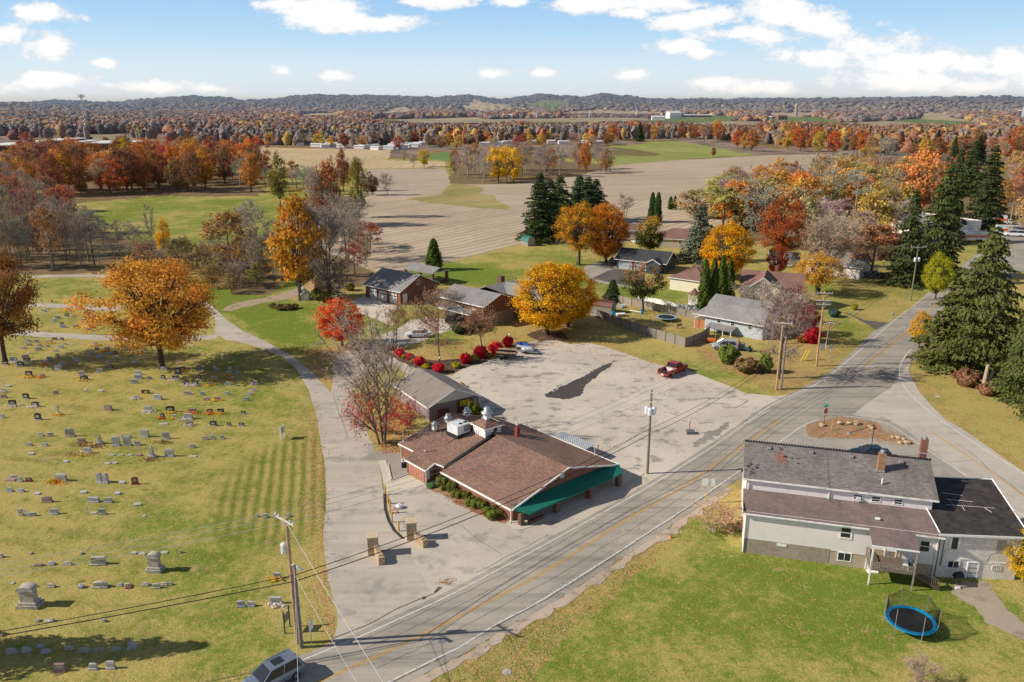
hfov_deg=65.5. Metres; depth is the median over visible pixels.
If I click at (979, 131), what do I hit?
tree
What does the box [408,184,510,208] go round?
dry meadow
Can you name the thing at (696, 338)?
board fence
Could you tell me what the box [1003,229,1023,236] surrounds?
parked van
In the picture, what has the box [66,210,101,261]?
bare tree
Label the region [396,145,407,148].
mobile home
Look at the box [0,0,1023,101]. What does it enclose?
sky
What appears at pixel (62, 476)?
headstone
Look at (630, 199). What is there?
bare tree
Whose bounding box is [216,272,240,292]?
shrub tree
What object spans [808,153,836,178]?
bare tree
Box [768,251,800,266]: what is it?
white shed
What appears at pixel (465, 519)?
power line
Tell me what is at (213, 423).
headstone
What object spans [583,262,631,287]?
gravel drive
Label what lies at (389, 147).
mobile home
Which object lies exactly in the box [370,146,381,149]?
mobile home
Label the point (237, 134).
tree
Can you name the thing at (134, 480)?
headstone
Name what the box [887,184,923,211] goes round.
tree
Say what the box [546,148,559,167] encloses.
bare tree
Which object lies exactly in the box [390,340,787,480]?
parking lot
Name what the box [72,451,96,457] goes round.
grave flowers
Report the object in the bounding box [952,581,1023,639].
gravel path
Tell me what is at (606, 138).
tree
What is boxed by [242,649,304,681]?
parked car
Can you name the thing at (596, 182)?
spruce tree
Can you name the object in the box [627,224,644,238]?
tan house
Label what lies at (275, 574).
headstone
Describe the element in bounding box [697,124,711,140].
bare tree
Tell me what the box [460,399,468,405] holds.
banner sign
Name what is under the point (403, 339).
driveway
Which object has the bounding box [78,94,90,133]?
cell tower
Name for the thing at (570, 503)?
porch floor
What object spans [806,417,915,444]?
garden bed
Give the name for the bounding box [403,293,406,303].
door
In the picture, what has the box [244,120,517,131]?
distant woodland
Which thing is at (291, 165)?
bare tree
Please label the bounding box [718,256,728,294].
arborvitae
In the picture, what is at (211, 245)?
bare tree
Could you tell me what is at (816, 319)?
maple tree
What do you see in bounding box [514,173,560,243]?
spruce tree
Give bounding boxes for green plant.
[426,482,435,488]
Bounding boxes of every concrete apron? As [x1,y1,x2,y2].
[352,296,403,324]
[398,316,452,332]
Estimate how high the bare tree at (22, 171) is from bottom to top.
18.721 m
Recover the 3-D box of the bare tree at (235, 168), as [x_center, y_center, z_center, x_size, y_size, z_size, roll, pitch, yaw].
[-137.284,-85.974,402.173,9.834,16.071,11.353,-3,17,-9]
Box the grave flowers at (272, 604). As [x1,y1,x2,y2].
[262,601,287,609]
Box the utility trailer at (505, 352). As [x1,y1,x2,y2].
[496,348,522,359]
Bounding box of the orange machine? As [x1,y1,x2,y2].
[706,334,715,341]
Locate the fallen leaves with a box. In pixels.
[111,281,912,680]
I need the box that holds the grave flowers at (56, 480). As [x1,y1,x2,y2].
[45,479,71,484]
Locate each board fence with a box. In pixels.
[590,307,684,346]
[615,295,675,313]
[674,306,704,319]
[685,326,709,346]
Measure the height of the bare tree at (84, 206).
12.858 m
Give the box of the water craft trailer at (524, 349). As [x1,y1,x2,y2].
[518,346,544,353]
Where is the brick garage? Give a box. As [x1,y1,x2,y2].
[362,267,439,304]
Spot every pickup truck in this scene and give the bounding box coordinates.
[657,360,688,376]
[864,270,886,277]
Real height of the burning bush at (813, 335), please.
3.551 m
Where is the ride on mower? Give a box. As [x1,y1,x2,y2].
[743,346,751,351]
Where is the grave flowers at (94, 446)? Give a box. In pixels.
[83,442,113,448]
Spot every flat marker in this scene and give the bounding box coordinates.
[5,478,16,481]
[36,644,44,647]
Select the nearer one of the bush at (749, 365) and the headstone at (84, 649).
the headstone at (84, 649)
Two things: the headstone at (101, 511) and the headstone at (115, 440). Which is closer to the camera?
the headstone at (101, 511)
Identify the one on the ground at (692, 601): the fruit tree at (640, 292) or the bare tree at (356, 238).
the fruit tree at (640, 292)
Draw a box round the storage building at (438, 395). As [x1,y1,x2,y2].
[395,368,481,421]
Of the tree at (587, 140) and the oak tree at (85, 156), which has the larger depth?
the tree at (587, 140)
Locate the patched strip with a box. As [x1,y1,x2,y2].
[693,421,728,446]
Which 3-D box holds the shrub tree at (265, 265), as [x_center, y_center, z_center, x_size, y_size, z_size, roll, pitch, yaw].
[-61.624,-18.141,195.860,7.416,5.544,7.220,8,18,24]
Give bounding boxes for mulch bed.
[387,348,493,374]
[429,486,509,522]
[527,328,572,342]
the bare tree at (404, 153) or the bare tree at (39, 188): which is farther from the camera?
the bare tree at (404, 153)
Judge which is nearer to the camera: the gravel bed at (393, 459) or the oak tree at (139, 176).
the gravel bed at (393, 459)
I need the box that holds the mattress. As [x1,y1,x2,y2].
[616,313,625,316]
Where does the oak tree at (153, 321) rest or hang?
on the ground at (692, 601)
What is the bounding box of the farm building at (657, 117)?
[651,116,664,119]
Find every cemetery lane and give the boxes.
[7,330,217,340]
[24,303,122,310]
[32,274,113,277]
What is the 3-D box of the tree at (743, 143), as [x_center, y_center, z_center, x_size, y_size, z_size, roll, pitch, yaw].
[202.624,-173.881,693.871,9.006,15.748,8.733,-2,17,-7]
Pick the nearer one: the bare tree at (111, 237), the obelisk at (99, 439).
the obelisk at (99, 439)
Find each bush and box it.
[393,348,403,356]
[405,353,413,359]
[412,356,425,365]
[432,363,445,372]
[436,474,448,486]
[440,485,445,490]
[446,480,456,491]
[450,488,463,498]
[460,352,472,363]
[461,490,469,498]
[464,495,480,507]
[467,399,482,414]
[472,345,488,358]
[477,499,487,509]
[482,505,503,519]
[487,342,502,354]
[501,335,513,346]
[689,500,742,532]
[691,496,742,533]
[718,343,741,364]
[733,357,764,373]
[758,352,773,373]
[796,334,807,342]
[804,324,824,343]
[951,367,980,387]
[975,382,995,395]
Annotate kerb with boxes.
[383,494,402,537]
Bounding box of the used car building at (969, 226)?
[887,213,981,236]
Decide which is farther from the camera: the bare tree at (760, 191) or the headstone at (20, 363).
the bare tree at (760, 191)
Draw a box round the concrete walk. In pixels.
[378,460,424,491]
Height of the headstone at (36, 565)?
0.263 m
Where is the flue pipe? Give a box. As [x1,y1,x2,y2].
[515,423,519,436]
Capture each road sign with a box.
[308,619,312,643]
[702,478,714,502]
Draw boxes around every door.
[303,294,308,299]
[370,288,377,299]
[379,290,387,301]
[389,292,397,303]
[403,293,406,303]
[436,406,449,419]
[456,396,472,412]
[619,260,631,269]
[634,262,645,270]
[884,549,896,557]
[965,562,979,578]
[967,225,973,230]
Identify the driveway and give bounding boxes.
[331,329,433,447]
[593,269,646,285]
[840,311,887,329]
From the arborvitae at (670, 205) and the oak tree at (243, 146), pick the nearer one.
the arborvitae at (670, 205)
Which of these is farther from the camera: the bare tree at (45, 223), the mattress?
the bare tree at (45, 223)
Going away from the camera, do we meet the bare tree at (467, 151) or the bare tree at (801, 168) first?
the bare tree at (801, 168)
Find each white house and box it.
[741,436,945,590]
[805,249,871,278]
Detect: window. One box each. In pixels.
[837,551,851,561]
[838,527,852,539]
[853,494,862,500]
[871,496,880,502]
[893,498,902,504]
[919,540,931,552]
[946,560,960,568]
[948,537,961,550]
[991,565,1001,570]
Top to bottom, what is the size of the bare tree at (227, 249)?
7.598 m
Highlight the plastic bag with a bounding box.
[395,503,403,508]
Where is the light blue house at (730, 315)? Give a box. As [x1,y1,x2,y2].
[692,294,783,339]
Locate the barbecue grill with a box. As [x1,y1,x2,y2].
[952,571,963,584]
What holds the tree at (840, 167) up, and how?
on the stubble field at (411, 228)
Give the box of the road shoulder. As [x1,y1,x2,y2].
[409,488,733,681]
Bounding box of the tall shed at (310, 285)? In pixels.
[305,276,321,289]
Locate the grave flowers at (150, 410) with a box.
[139,409,158,412]
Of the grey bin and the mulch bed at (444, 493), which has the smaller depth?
the mulch bed at (444, 493)
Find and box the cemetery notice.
[282,605,290,633]
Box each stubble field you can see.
[315,154,837,271]
[359,169,450,195]
[413,155,832,211]
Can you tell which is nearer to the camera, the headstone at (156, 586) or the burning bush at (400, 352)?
the headstone at (156, 586)
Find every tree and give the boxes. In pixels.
[0,148,18,178]
[0,161,10,176]
[0,173,30,207]
[0,177,15,193]
[0,186,13,201]
[0,191,27,250]
[0,196,20,256]
[0,199,25,264]
[0,208,14,259]
[0,216,31,267]
[0,222,7,258]
[0,248,45,361]
[1,186,33,257]
[2,184,32,213]
[4,167,34,206]
[5,144,21,172]
[6,139,33,152]
[10,144,43,168]
[11,142,40,169]
[12,176,38,244]
[13,131,35,146]
[13,214,34,261]
[16,211,33,250]
[17,161,38,188]
[17,178,48,256]
[19,177,45,232]
[25,201,61,268]
[27,140,52,160]
[29,173,58,199]
[29,181,50,200]
[29,206,66,269]
[31,157,48,176]
[32,149,64,189]
[33,137,63,157]
[38,200,65,247]
[41,183,77,221]
[41,194,75,259]
[47,143,86,190]
[47,150,73,185]
[50,148,71,167]
[50,201,77,252]
[56,135,88,162]
[58,202,89,268]
[58,203,86,254]
[61,253,222,369]
[63,141,89,166]
[63,219,85,266]
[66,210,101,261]
[66,215,76,253]
[67,160,88,194]
[71,141,90,169]
[71,206,103,265]
[77,205,91,247]
[82,152,107,189]
[83,243,110,264]
[85,140,103,164]
[86,157,111,194]
[89,153,122,192]
[95,218,109,246]
[97,226,124,259]
[99,148,119,172]
[101,158,131,194]
[107,146,148,191]
[108,136,127,153]
[108,218,123,253]
[116,238,136,265]
[117,136,136,150]
[118,149,137,188]
[121,219,144,240]
[122,141,152,187]
[122,158,145,189]
[122,241,153,263]
[125,234,156,271]
[125,241,143,256]
[129,224,152,252]
[130,158,152,191]
[133,138,158,160]
[140,149,173,189]
[140,202,154,247]
[141,239,157,257]
[145,142,178,182]
[149,247,177,259]
[153,216,173,260]
[160,235,193,268]
[162,135,172,145]
[162,143,184,188]
[163,157,185,191]
[173,135,188,146]
[174,151,196,190]
[178,149,203,192]
[179,136,199,146]
[179,140,196,152]
[180,242,200,266]
[180,242,201,271]
[185,131,193,140]
[187,145,215,184]
[193,239,211,266]
[193,264,222,286]
[194,146,216,181]
[194,148,217,188]
[194,252,228,282]
[199,208,261,274]
[199,239,219,253]
[199,249,215,270]
[201,134,217,160]
[205,234,224,247]
[207,240,239,264]
[208,141,222,149]
[208,143,237,183]
[210,253,231,269]
[210,254,242,281]
[215,261,243,281]
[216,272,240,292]
[217,138,239,177]
[220,255,251,287]
[221,139,232,158]
[224,261,250,283]
[227,205,250,255]
[229,156,246,186]
[231,142,242,156]
[231,249,253,267]
[233,131,241,142]
[234,143,251,169]
[235,197,275,268]
[236,234,255,253]
[237,150,260,179]
[237,154,264,191]
[238,142,262,167]
[239,134,273,176]
[239,228,263,284]
[242,263,273,285]
[248,257,275,278]
[251,240,272,257]
[254,159,272,188]
[262,187,332,300]
[262,218,277,269]
[263,131,275,143]
[265,150,287,206]
[285,160,299,185]
[288,167,302,188]
[293,196,359,289]
[295,165,314,190]
[295,166,340,225]
[296,170,307,186]
[297,133,309,144]
[304,271,418,443]
[307,156,348,218]
[308,296,368,346]
[311,132,325,142]
[319,253,352,293]
[323,190,375,255]
[326,136,334,145]
[335,145,351,190]
[337,133,349,147]
[339,241,370,273]
[343,157,370,213]
[344,216,369,251]
[350,134,360,144]
[355,239,374,266]
[356,135,368,143]
[357,221,383,246]
[358,228,373,259]
[365,174,378,194]
[379,173,393,190]
[382,301,412,343]
[393,135,404,146]
[394,150,411,159]
[405,284,462,360]
[408,153,418,162]
[410,132,420,141]
[417,149,429,166]
[426,135,434,146]
[433,135,446,148]
[433,286,460,316]
[442,132,452,146]
[449,148,459,174]
[450,138,461,148]
[451,153,468,177]
[457,302,499,345]
[461,146,473,175]
[461,157,473,180]
[462,133,474,144]
[468,142,482,169]
[472,153,486,173]
[475,156,494,182]
[478,151,488,176]
[486,146,513,182]
[487,139,499,149]
[494,145,518,178]
[502,148,526,182]
[503,259,585,334]
[512,135,524,146]
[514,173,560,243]
[515,142,530,173]
[516,142,533,174]
[517,134,527,142]
[523,142,533,163]
[524,179,568,238]
[527,133,533,142]
[533,149,547,172]
[534,146,554,175]
[535,134,543,144]
[538,134,547,143]
[539,141,552,169]
[539,261,603,327]
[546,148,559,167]
[550,200,607,265]
[552,175,579,224]
[553,145,566,174]
[568,133,579,145]
[568,146,583,171]
[568,176,585,219]
[571,177,604,227]
[572,139,584,169]
[578,139,592,173]
[583,198,632,262]
[586,134,596,144]
[589,136,599,145]
[590,146,598,168]
[593,179,612,217]
[594,144,609,164]
[596,153,607,171]
[599,148,612,172]
[601,132,613,144]
[602,279,621,301]
[603,148,617,171]
[606,123,618,136]
[617,257,669,311]
[619,191,635,216]
[632,215,666,249]
[634,122,645,141]
[638,122,650,138]
[649,125,659,138]
[668,187,720,214]
[675,204,720,265]
[677,120,686,138]
[687,123,693,137]
[691,125,698,136]
[692,125,698,138]
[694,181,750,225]
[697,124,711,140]
[697,221,759,275]
[700,174,728,186]
[704,177,738,221]
[706,175,722,204]
[706,178,764,225]
[712,121,725,141]
[712,198,763,225]
[713,120,722,130]
[722,168,764,181]
[723,165,746,179]
[723,167,750,179]
[725,175,775,216]
[726,161,778,181]
[731,128,742,147]
[732,280,779,300]
[734,174,783,238]
[734,180,788,227]
[739,133,748,150]
[740,126,749,139]
[744,128,760,150]
[745,283,819,378]
[750,164,769,179]
[751,194,811,265]
[752,175,790,196]
[752,186,779,229]
[755,121,764,136]
[757,282,822,338]
[760,169,781,180]
[763,174,785,183]
[765,245,789,271]
[766,191,791,225]
[768,157,789,173]
[768,184,814,224]
[769,181,787,190]
[770,167,792,180]
[770,171,793,185]
[771,129,783,145]
[771,161,804,173]
[776,169,827,199]
[776,184,803,221]
[780,131,794,149]
[780,187,835,215]
[781,175,832,211]
[782,122,792,130]
[784,210,871,269]
[786,165,806,176]
[788,122,798,144]
[788,127,810,151]
[789,126,801,143]
[789,195,825,245]
[789,250,851,294]
[793,305,820,330]
[800,153,837,183]
[803,197,854,236]
[805,168,849,200]
[805,176,832,210]
[808,127,824,148]
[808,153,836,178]
[811,153,830,175]
[812,129,825,152]
[817,210,859,234]
[819,167,862,203]
[823,130,844,155]
[823,179,853,206]
[826,158,846,182]
[830,151,851,165]
[834,158,858,181]
[835,155,861,168]
[836,208,878,246]
[836,220,901,278]
[837,154,862,167]
[838,169,876,209]
[839,190,899,242]
[840,150,861,158]
[842,128,853,143]
[842,173,882,206]
[844,132,855,150]
[847,133,858,150]
[852,132,864,150]
[852,165,894,189]
[852,195,902,235]
[854,162,874,181]
[856,159,883,171]
[857,130,873,152]
[857,179,895,214]
[858,147,874,161]
[858,156,873,162]
[860,182,890,211]
[864,136,880,153]
[865,131,880,148]
[866,155,896,169]
[870,178,909,200]
[871,154,897,169]
[871,158,914,199]
[873,138,888,158]
[877,174,904,196]
[877,188,928,288]
[878,198,923,235]
[879,136,896,159]
[882,138,899,155]
[882,160,914,196]
[884,161,909,197]
[887,180,909,202]
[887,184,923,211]
[889,146,952,209]
[889,207,925,233]
[896,153,914,173]
[904,143,919,155]
[905,162,964,280]
[905,265,997,377]
[907,310,932,347]
[918,136,929,156]
[919,138,936,156]
[919,223,1023,369]
[921,251,955,298]
[930,136,948,155]
[933,129,944,152]
[936,148,967,243]
[945,137,959,163]
[945,139,954,155]
[946,134,978,155]
[949,154,968,169]
[954,140,984,195]
[959,134,971,161]
[965,145,1007,230]
[970,127,986,140]
[974,135,987,162]
[985,137,998,151]
[987,152,1008,175]
[988,329,1023,421]
[991,314,1023,397]
[992,177,1019,212]
[993,129,1012,150]
[997,140,1010,160]
[1001,137,1016,157]
[1002,529,1023,582]
[1004,162,1018,178]
[1005,177,1023,211]
[1006,149,1023,172]
[1007,155,1022,177]
[1010,126,1023,145]
[1010,159,1023,191]
[1011,194,1023,225]
[1012,134,1023,152]
[1014,175,1023,205]
[1016,164,1023,185]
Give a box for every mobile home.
[310,143,321,146]
[320,143,330,147]
[336,144,347,147]
[354,145,365,148]
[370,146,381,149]
[383,145,395,149]
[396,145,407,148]
[408,143,419,146]
[479,142,489,145]
[558,140,568,143]
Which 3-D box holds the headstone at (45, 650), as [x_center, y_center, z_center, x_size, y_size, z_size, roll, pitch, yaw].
[-37.017,24.598,63.243,0.724,0.328,0.320,-2,17,-6]
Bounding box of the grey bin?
[738,343,744,349]
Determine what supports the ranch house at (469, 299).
on the ground at (692, 601)
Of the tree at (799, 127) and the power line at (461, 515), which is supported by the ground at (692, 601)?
the tree at (799, 127)
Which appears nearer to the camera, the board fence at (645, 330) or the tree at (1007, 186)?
the board fence at (645, 330)
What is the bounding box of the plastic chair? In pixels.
[902,559,908,570]
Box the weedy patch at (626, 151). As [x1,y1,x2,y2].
[610,147,660,155]
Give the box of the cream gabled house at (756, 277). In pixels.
[739,265,805,309]
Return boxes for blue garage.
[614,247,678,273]
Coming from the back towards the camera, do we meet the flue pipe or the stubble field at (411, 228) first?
the stubble field at (411, 228)
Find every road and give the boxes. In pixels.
[286,219,1023,681]
[853,364,1023,522]
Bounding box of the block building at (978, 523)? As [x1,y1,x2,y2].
[927,476,1023,579]
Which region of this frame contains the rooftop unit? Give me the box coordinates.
[447,418,470,439]
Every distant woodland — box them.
[0,93,1023,114]
[0,109,1023,133]
[0,110,255,139]
[13,93,1023,104]
[194,118,623,145]
[243,119,584,129]
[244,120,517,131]
[615,117,1023,152]
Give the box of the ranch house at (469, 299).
[438,275,543,324]
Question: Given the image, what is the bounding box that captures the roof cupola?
[470,418,503,438]
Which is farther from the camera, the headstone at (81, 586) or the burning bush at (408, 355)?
the burning bush at (408, 355)
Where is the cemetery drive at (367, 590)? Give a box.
[201,299,435,640]
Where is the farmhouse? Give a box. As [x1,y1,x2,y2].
[775,115,787,119]
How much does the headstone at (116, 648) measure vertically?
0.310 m
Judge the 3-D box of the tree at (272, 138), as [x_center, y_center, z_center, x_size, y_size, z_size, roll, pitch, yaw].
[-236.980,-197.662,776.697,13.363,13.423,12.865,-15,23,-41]
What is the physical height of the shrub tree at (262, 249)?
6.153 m
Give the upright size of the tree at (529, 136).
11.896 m
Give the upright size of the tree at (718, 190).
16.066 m
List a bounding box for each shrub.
[273,304,282,310]
[282,303,292,310]
[291,303,298,308]
[310,287,321,300]
[316,288,334,301]
[333,290,342,299]
[343,283,354,290]
[371,411,400,433]
[384,392,402,418]
[396,394,418,427]
[422,364,429,368]
[450,361,460,367]
[451,322,472,333]
[467,321,482,331]
[470,354,478,362]
[828,308,840,317]
[850,303,857,309]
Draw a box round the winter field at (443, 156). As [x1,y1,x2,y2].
[429,152,450,161]
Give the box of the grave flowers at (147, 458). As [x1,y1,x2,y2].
[138,456,161,461]
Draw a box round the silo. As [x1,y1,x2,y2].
[794,104,798,115]
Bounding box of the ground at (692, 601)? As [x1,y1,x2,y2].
[0,93,1023,681]
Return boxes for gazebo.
[688,288,698,304]
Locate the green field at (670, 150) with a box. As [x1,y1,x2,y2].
[610,140,752,164]
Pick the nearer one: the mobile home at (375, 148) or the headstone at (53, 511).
the headstone at (53, 511)
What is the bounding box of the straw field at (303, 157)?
[235,147,445,171]
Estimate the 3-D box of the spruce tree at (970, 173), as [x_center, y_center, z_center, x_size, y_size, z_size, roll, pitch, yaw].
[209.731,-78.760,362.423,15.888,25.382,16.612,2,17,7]
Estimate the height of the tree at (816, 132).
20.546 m
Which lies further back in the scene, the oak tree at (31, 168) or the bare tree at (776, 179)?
the oak tree at (31, 168)
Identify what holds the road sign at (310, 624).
on the ground at (692, 601)
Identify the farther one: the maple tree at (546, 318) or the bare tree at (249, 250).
the bare tree at (249, 250)
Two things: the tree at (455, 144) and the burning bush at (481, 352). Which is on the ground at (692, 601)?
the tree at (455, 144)
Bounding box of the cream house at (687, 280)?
[668,264,710,291]
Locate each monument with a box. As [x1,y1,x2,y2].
[15,582,44,609]
[55,405,61,414]
[145,551,165,573]
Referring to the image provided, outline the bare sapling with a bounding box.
[902,650,944,681]
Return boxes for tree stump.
[982,364,994,383]
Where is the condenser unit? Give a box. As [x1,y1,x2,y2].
[401,459,406,467]
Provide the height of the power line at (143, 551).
1.065 m
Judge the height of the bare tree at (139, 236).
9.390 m
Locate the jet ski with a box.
[515,342,531,349]
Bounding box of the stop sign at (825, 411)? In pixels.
[823,403,829,421]
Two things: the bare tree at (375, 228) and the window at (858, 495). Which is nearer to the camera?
the window at (858, 495)
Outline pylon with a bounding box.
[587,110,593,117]
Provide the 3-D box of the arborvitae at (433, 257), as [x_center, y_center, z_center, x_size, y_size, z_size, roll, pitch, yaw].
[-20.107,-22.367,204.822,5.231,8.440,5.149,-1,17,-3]
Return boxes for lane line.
[303,221,1022,659]
[316,419,779,681]
[320,419,781,681]
[388,428,798,681]
[846,416,1022,515]
[864,237,1022,365]
[866,237,1023,365]
[899,349,1023,473]
[932,432,1023,496]
[933,432,1023,495]
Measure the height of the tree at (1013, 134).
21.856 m
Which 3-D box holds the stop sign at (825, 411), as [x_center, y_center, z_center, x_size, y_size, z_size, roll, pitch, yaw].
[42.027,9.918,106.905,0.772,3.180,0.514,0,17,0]
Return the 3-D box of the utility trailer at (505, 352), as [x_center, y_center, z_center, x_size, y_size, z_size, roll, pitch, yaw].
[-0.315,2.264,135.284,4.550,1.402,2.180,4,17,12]
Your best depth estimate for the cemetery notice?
65.55 m
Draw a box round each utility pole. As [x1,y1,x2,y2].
[275,512,302,643]
[292,564,303,648]
[639,389,663,473]
[774,321,792,389]
[780,336,786,388]
[815,291,838,365]
[910,246,925,300]
[1008,202,1018,229]
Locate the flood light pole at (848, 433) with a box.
[847,425,874,445]
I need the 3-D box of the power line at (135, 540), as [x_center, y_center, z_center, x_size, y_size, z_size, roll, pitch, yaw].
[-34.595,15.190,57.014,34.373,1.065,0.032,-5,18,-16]
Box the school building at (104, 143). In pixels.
[0,138,149,151]
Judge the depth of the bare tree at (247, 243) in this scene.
223.42 m
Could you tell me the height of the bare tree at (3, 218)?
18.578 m
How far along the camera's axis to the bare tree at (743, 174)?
301.45 m
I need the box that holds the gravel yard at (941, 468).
[740,416,966,487]
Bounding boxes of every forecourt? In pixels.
[385,485,519,595]
[515,479,649,552]
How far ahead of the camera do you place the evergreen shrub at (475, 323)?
150.36 m
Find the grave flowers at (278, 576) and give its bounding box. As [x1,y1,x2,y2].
[266,575,283,581]
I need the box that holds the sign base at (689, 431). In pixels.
[685,420,694,434]
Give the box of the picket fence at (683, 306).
[636,296,698,310]
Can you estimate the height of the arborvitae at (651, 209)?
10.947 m
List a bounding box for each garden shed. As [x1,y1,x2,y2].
[300,287,310,300]
[520,235,535,245]
[591,299,616,313]
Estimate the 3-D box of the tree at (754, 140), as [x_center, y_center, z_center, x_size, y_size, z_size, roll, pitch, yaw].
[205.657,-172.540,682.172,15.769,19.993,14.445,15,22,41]
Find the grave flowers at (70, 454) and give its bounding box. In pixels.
[64,450,88,455]
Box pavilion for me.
[403,262,448,283]
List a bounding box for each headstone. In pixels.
[5,647,17,653]
[6,487,13,491]
[8,400,17,405]
[9,357,17,361]
[16,361,24,365]
[17,476,23,481]
[17,488,24,492]
[17,508,24,515]
[21,647,32,652]
[22,393,29,398]
[25,371,32,376]
[25,477,32,481]
[31,402,39,406]
[34,413,42,419]
[34,563,43,566]
[40,648,51,653]
[41,496,53,502]
[46,561,55,564]
[46,583,55,587]
[47,432,53,436]
[49,508,59,514]
[52,663,66,672]
[54,365,63,369]
[55,473,68,481]
[63,561,72,564]
[64,428,75,436]
[64,645,74,650]
[77,438,86,442]
[78,647,90,652]
[79,376,88,379]
[82,447,92,453]
[87,496,100,502]
[88,663,98,670]
[89,556,107,565]
[92,580,109,588]
[93,647,103,651]
[95,473,110,483]
[98,508,106,514]
[103,405,112,410]
[104,497,112,502]
[105,661,116,669]
[111,436,121,445]
[111,646,121,650]
[122,436,132,445]
[127,641,136,649]
[130,379,138,383]
[131,477,138,484]
[133,374,143,378]
[134,441,140,445]
[139,429,149,437]
[144,406,153,411]
[152,583,160,588]
[153,394,162,399]
[162,432,170,438]
[164,449,174,456]
[165,406,175,412]
[174,367,181,374]
[183,391,191,394]
[183,413,193,418]
[188,408,197,412]
[209,421,217,425]
[236,600,245,607]
[247,601,255,606]
[269,596,282,604]
[273,572,281,578]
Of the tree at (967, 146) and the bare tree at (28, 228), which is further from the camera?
the tree at (967, 146)
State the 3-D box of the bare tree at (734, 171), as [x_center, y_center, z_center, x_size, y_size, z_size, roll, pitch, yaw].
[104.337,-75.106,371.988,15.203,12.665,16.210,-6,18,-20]
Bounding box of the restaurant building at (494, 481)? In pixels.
[398,413,622,525]
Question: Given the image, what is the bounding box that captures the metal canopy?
[550,432,594,451]
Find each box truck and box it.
[996,215,1012,224]
[996,224,1019,234]
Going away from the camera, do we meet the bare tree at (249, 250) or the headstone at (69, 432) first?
the headstone at (69, 432)
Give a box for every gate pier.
[366,531,384,564]
[405,517,427,547]
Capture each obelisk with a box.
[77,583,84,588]
[96,435,103,444]
[147,446,156,458]
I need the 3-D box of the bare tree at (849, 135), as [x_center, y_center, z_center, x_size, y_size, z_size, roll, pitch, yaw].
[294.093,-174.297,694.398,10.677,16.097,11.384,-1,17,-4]
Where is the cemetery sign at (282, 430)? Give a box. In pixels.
[280,424,284,439]
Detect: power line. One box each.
[0,512,273,563]
[0,575,292,631]
[0,581,293,635]
[2,515,283,570]
[2,521,291,575]
[277,394,629,511]
[287,391,647,514]
[287,524,382,681]
[294,569,297,671]
[295,392,662,520]
[296,577,355,680]
[297,429,648,574]
[297,434,648,580]
[651,354,783,433]
[652,350,783,427]
[667,323,788,390]
[786,270,912,348]
[787,274,912,352]
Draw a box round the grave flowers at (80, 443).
[65,442,87,447]
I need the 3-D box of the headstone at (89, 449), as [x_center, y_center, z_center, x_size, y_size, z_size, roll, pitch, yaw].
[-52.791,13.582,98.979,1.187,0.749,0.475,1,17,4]
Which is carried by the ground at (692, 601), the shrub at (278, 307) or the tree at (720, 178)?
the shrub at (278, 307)
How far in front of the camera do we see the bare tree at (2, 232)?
216.47 m
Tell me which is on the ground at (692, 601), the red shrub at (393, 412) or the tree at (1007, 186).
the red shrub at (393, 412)
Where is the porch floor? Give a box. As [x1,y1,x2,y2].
[506,469,643,529]
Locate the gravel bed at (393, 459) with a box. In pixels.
[360,450,407,478]
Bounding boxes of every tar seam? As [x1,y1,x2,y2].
[331,587,441,638]
[361,393,811,650]
[370,393,801,636]
[375,398,827,668]
[393,486,719,681]
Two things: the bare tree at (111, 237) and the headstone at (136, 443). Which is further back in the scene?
the bare tree at (111, 237)
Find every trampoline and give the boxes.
[656,314,676,322]
[884,587,941,641]
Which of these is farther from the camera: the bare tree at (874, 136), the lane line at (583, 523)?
the bare tree at (874, 136)
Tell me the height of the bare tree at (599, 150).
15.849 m
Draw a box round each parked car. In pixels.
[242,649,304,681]
[405,328,430,337]
[444,314,466,323]
[711,338,738,349]
[849,444,891,453]
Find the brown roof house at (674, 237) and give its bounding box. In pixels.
[658,228,698,247]
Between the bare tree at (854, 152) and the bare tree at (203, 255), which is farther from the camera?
the bare tree at (854, 152)
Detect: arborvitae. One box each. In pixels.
[424,238,443,267]
[646,191,655,219]
[652,191,662,219]
[667,196,673,209]
[673,196,676,208]
[696,259,710,309]
[709,258,719,298]
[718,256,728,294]
[727,258,735,295]
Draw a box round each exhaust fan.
[431,421,437,429]
[444,413,451,421]
[462,407,470,415]
[481,406,492,419]
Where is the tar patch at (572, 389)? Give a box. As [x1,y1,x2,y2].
[545,360,616,399]
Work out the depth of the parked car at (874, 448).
97.43 m
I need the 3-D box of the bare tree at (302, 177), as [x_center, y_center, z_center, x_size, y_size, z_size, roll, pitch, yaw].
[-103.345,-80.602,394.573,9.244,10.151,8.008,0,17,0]
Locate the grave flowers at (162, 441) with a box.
[147,439,172,444]
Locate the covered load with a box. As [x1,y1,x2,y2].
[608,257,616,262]
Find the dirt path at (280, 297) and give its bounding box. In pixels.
[223,283,304,310]
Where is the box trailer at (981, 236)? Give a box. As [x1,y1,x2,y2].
[958,231,988,241]
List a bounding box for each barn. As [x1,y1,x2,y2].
[665,111,681,118]
[682,114,711,116]

